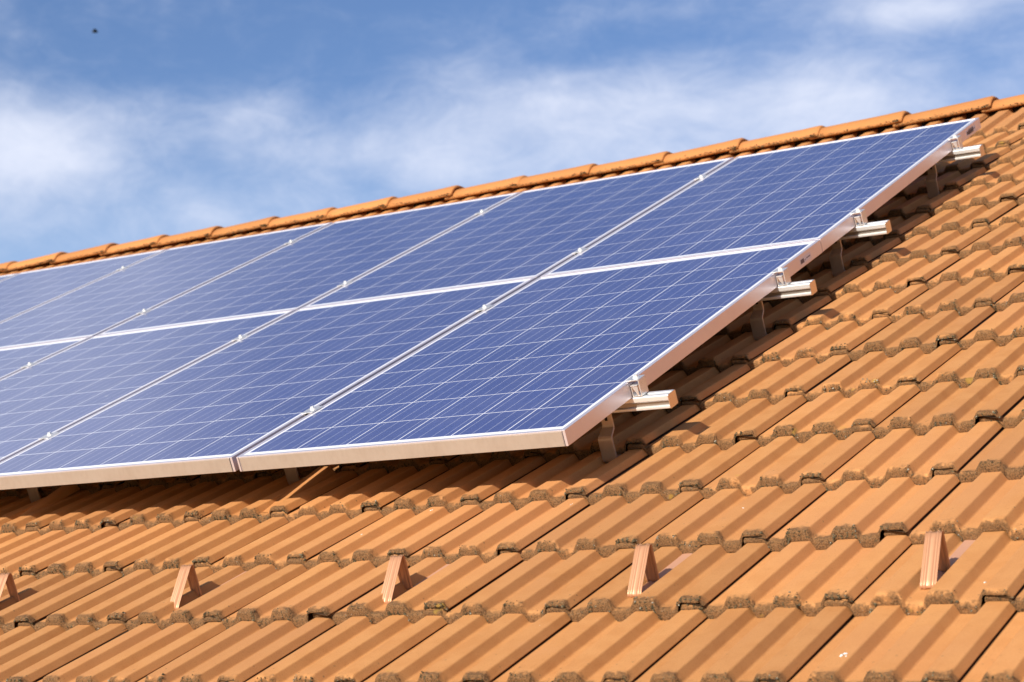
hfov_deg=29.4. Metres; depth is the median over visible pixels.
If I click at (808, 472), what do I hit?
house
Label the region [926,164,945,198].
roof hook
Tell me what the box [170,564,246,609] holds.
snow guard
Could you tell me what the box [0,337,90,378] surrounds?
solar panel
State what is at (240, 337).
clamp
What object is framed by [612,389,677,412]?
mounting rail
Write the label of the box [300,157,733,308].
solar panel
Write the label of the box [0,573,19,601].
snow guard
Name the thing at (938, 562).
snow guard
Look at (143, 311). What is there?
clamp
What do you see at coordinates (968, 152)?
mounting rail
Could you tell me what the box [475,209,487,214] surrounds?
clamp
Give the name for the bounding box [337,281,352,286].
clamp
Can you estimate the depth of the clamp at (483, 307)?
6.08 m
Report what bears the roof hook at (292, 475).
attached to the house
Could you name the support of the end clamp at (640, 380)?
attached to the mounting rail at (663, 399)
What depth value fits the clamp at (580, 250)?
6.61 m
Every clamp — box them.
[21,362,37,367]
[39,432,58,439]
[136,309,150,314]
[231,334,248,340]
[301,406,322,414]
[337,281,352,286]
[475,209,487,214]
[475,304,492,312]
[572,247,587,254]
[625,374,648,396]
[694,174,707,180]
[772,267,790,285]
[850,208,867,225]
[948,134,962,149]
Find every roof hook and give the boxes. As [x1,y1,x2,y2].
[27,487,43,502]
[284,467,304,484]
[598,414,629,462]
[750,301,775,340]
[829,240,845,276]
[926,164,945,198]
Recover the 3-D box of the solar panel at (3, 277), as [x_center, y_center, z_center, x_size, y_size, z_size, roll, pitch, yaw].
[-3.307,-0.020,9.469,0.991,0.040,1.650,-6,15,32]
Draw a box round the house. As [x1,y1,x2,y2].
[0,94,1023,681]
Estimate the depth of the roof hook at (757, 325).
5.61 m
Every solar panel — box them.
[0,222,332,348]
[0,249,166,322]
[0,273,18,280]
[0,277,535,489]
[0,309,295,461]
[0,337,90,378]
[96,192,519,335]
[236,240,821,471]
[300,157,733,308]
[541,118,980,276]
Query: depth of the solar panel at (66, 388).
6.66 m
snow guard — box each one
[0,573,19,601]
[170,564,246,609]
[381,555,449,603]
[627,544,701,597]
[920,530,974,589]
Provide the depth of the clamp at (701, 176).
7.44 m
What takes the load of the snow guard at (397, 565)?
on the house
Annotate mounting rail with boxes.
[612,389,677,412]
[759,279,816,300]
[838,220,891,239]
[937,144,984,162]
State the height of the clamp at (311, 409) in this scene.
0.041 m
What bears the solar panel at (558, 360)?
attached to the mounting rail at (663, 399)
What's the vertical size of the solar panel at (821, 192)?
0.040 m
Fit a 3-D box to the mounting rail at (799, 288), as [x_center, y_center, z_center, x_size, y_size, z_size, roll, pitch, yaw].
[-0.894,0.046,6.627,4.162,0.036,0.041,-6,15,32]
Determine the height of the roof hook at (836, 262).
0.155 m
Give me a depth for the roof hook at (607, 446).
4.81 m
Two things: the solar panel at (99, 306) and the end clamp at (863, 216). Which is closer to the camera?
the end clamp at (863, 216)
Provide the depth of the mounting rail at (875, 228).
6.06 m
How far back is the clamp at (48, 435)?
5.84 m
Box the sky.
[0,0,1023,263]
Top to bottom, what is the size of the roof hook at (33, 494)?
0.154 m
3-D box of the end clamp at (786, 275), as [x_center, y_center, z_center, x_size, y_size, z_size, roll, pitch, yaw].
[0.767,-0.186,5.552,0.037,0.051,0.038,-6,15,32]
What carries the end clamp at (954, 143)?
attached to the mounting rail at (968, 152)
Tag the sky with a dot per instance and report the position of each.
(173, 117)
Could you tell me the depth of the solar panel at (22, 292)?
9.21 m
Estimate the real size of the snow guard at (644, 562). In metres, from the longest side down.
0.303 x 0.088 x 0.032 m
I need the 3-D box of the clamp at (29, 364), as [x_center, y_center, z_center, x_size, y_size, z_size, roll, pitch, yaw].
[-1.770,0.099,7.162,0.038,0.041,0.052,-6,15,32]
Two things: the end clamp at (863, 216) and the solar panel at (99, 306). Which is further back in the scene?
the solar panel at (99, 306)
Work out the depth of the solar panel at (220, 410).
5.79 m
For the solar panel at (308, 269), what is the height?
0.040 m

